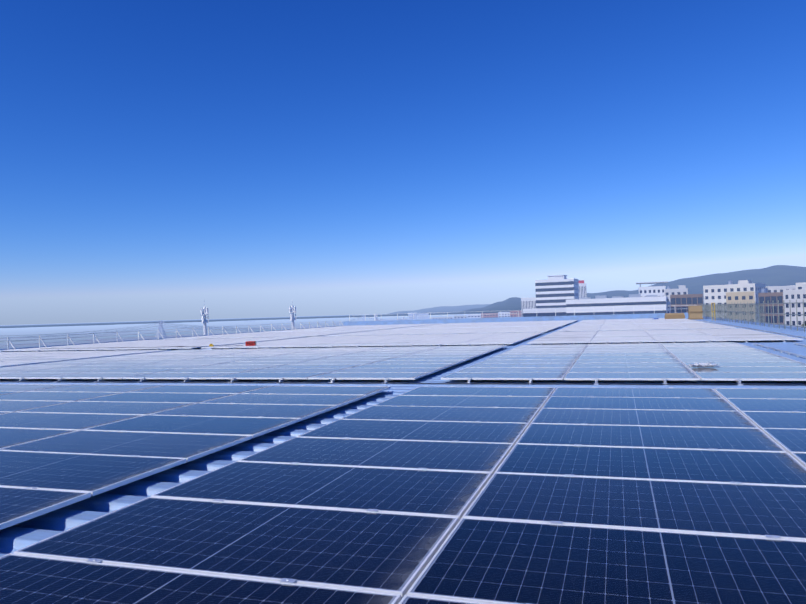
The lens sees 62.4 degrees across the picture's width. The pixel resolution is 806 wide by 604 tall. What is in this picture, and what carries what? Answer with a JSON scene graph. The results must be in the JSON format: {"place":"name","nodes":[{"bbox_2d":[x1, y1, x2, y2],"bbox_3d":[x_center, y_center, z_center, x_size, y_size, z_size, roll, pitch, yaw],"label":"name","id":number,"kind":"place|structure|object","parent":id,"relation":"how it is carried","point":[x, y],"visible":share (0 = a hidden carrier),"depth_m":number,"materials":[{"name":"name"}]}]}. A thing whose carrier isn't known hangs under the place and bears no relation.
{"place":"outdoors","nodes":[
{"label":"outdoors","id":0,"kind":"place"},
{"bbox_2d":[0,314,372,325],"bbox_3d":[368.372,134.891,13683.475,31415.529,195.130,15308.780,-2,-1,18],"label":"mountain range","id":1,"kind":"structure","parent":0,"point":[175,320],"depth_m":16512.08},
{"bbox_2d":[10,304,489,325],"bbox_3d":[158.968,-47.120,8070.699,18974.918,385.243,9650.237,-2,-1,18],"label":"mountain range","id":2,"kind":"structure","parent":0,"point":[451,309],"depth_m":9835.10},
{"bbox_2d":[0,311,703,348],"bbox_3d":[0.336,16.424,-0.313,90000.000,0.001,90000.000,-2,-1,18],"label":"roof","id":3,"kind":"structure","parent":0,"point":[25,332],"depth_m":1217.98,"materials":[{"name":"white metal"}]},
{"bbox_2d":[0,316,364,340],"bbox_3d":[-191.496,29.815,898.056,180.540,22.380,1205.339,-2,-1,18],"label":"fence","id":4,"kind":"object","parent":3,"relation":"on","point":[161,327],"visible":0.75,"depth_m":580.88,"materials":[{"name":"grey metal"}]},
{"bbox_2d":[201,302,208,334],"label":"antenna mast","id":5,"kind":"object","parent":3,"relation":"on","point":[204,313],"visible":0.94,"depth_m":164.47,"materials":[{"name":"white metal"}]},
{"bbox_2d":[289,304,295,328],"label":"antenna mast","id":6,"kind":"object","parent":3,"relation":"on","point":[292,309],"visible":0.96,"depth_m":179.14,"materials":[{"name":"white metal"}]},
{"bbox_2d":[408,313,416,318],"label":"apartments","id":7,"kind":"structure","parent":3,"relation":"on","point":[413,316],"depth_m":1699.40,"materials":[{"name":"white concrete"}]},
{"bbox_2d":[418,313,428,318],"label":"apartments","id":8,"kind":"structure","parent":3,"relation":"on","point":[424,316],"depth_m":1648.82,"materials":[{"name":"white concrete"}]},
{"bbox_2d":[429,316,452,318],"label":"building","id":9,"kind":"structure","parent":3,"relation":"on","point":[451,317],"depth_m":997.98,"materials":[{"name":"white concrete"}]},
{"bbox_2d":[454,315,466,318],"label":"building","id":10,"kind":"structure","parent":3,"relation":"on","point":[459,317],"depth_m":896.46,"materials":[{"name":"white glass"}]},
{"bbox_2d":[467,314,479,317],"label":"building","id":11,"kind":"structure","parent":3,"relation":"on","point":[473,316],"depth_m":874.85,"materials":[{"name":"white glass"}]},
{"bbox_2d":[481,313,497,317],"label":"building","id":12,"kind":"structure","parent":3,"relation":"on","point":[490,315],"depth_m":852.53,"materials":[{"name":"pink concrete"}]},
{"bbox_2d":[498,312,509,316],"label":"building","id":13,"kind":"structure","parent":3,"relation":"on","point":[503,314],"depth_m":840.09,"materials":[{"name":"white concrete"}]},
{"bbox_2d":[510,311,521,316],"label":"building","id":14,"kind":"structure","parent":3,"relation":"on","point":[516,315],"depth_m":828.02,"materials":[{"name":"pink glass"}]},
{"bbox_2d":[521,297,535,316],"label":"office wing","id":15,"kind":"structure","parent":3,"relation":"on","point":[528,303],"depth_m":461.87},
{"bbox_2d":[523,308,565,316],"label":"office podium","id":16,"kind":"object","parent":3,"relation":"on","point":[532,312],"visible":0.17,"depth_m":430.31,"materials":[{"name":"white concrete"}]},
{"bbox_2d":[535,275,578,307],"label":"building","id":17,"kind":"structure","parent":3,"relation":"on","point":[555,291],"depth_m":441.83,"materials":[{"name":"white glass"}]},
{"bbox_2d":[566,294,667,315],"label":"building","id":18,"kind":"structure","parent":3,"relation":"on","point":[601,305],"depth_m":376.62,"materials":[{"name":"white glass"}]},
{"bbox_2d":[636,281,667,296],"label":"building","id":19,"kind":"structure","parent":3,"relation":"on","point":[653,290],"depth_m":402.68,"materials":[{"name":"white concrete"}]},
{"bbox_2d":[664,285,687,312],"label":"building","id":20,"kind":"structure","parent":3,"relation":"on","point":[681,290],"depth_m":371.18,"materials":[{"name":"white concrete"}]},
{"bbox_2d":[670,294,702,312],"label":"building","id":21,"kind":"structure","parent":3,"relation":"on","point":[676,301],"depth_m":303.95,"materials":[{"name":"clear glass"}]},
{"bbox_2d":[703,280,765,322],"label":"building","id":22,"kind":"structure","parent":3,"relation":"on","point":[716,294],"depth_m":338.86,"materials":[{"name":"white concrete"}]},
{"bbox_2d":[726,291,754,321],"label":"building","id":23,"kind":"structure","parent":3,"relation":"on","point":[744,298],"depth_m":294.12,"materials":[{"name":"beige concrete"}]},
{"bbox_2d":[758,288,783,324],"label":"building","id":24,"kind":"structure","parent":3,"relation":"on","point":[774,297],"depth_m":262.31,"materials":[{"name":"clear glass"}]},
{"bbox_2d":[762,283,795,310],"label":"building","id":25,"kind":"structure","parent":3,"relation":"on","point":[770,289],"depth_m":339.20,"materials":[{"name":"white concrete"}]},
{"bbox_2d":[784,284,805,326],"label":"building","id":26,"kind":"structure","parent":3,"relation":"on","point":[798,295],"depth_m":249.81,"materials":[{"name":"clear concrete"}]},
{"bbox_2d":[796,282,805,288],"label":"building","id":27,"kind":"structure","parent":3,"relation":"on","point":[798,285],"depth_m":309.11,"materials":[{"name":"white concrete"}]},
{"bbox_2d":[0,265,805,327],"bbox_3d":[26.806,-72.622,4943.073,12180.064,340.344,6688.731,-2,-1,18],"label":"mountain range","id":28,"kind":"structure","parent":0,"point":[781,275],"depth_m":5284.61,"materials":[{"name":"grey"}]},
{"bbox_2d":[0,312,805,349],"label":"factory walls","id":29,"kind":"structure","parent":0,"point":[536,318],"depth_m":71.80,"materials":[{"name":"metal"}]},
{"bbox_2d":[4,321,342,349],"bbox_3d":[-19.809,2.238,36.682,0.730,0.782,84.160,-2,-1,18],"label":"roof railing","id":30,"kind":"object","parent":29,"relation":"on","point":[117,335],"visible":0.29,"depth_m":45.41,"materials":[{"name":"grey metal"}]},
{"bbox_2d":[0,318,805,556],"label":"roof","id":31,"kind":"structure","parent":29,"relation":"on","point":[18,536],"depth_m":10.86,"materials":[{"name":"metal"}]},
{"bbox_2d":[0,318,805,603],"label":"solar panels","id":32,"kind":"object","parent":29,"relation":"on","point":[504,495],"visible":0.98,"depth_m":5.34,"materials":[{"name":"glass"}]},
{"bbox_2d":[45,344,242,348],"bbox_3d":[-12.729,2.108,31.684,11.606,0.123,0.463,-2,-1,18],"label":"cable","id":33,"kind":"object","parent":32,"relation":"on","point":[146,347],"visible":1,"depth_m":31.29,"materials":[{"name":"black rubber"}]},
{"bbox_2d":[246,341,255,345],"bbox_3d":[-6.863,1.867,30.008,0.428,0.200,0.277,-2,-1,6],"label":"red box","id":34,"kind":"object","parent":32,"relation":"on","point":[250,343],"visible":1,"depth_m":29.90,"materials":[{"name":"red plastic"}]},
{"bbox_2d":[687,363,718,366],"bbox_3d":[6.023,1.260,13.306,0.686,0.092,0.384,-2,-1,1],"label":"plastic bag","id":35,"kind":"object","parent":32,"relation":"on","point":[702,365],"visible":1,"depth_m":13.26,"materials":[{"name":"white plastic"}]},
{"bbox_2d":[0,381,805,385],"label":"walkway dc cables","id":36,"kind":"object","parent":29,"relation":"on","point":[446,383],"visible":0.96,"depth_m":12.33,"materials":[{"name":"black plastic"}]},
{"bbox_2d":[349,305,687,320],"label":"roof railing","id":37,"kind":"object","parent":29,"relation":"on","point":[513,313],"visible":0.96,"depth_m":73.29,"materials":[{"name":"grey metal"}]},
{"bbox_2d":[654,306,702,319],"bbox_3d":[25.180,1.012,61.145,4.303,1.240,1.000,-2,-1,18],"label":"pallet pile","id":38,"kind":"object","parent":29,"relation":"on","point":[694,312],"visible":0.96,"depth_m":60.38,"materials":[{"name":"brown wood"}]},
{"bbox_2d":[700,299,805,331],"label":"roof fence","id":39,"kind":"object","parent":29,"relation":"on","point":[714,308],"visible":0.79,"depth_m":43.01,"materials":[{"name":"grey metal"}]},
{"bbox_2d":[0,0,805,324],"label":"sky","id":40,"kind":"structure","parent":0,"point":[160,159],"materials":[{"name":"blue"}]},
{"bbox_2d":[578,280,586,297],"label":"office tower","id":41,"kind":"structure","parent":0,"point":[582,290],"depth_m":502.07,"materials":[{"name":"white concrete"}]}
]}

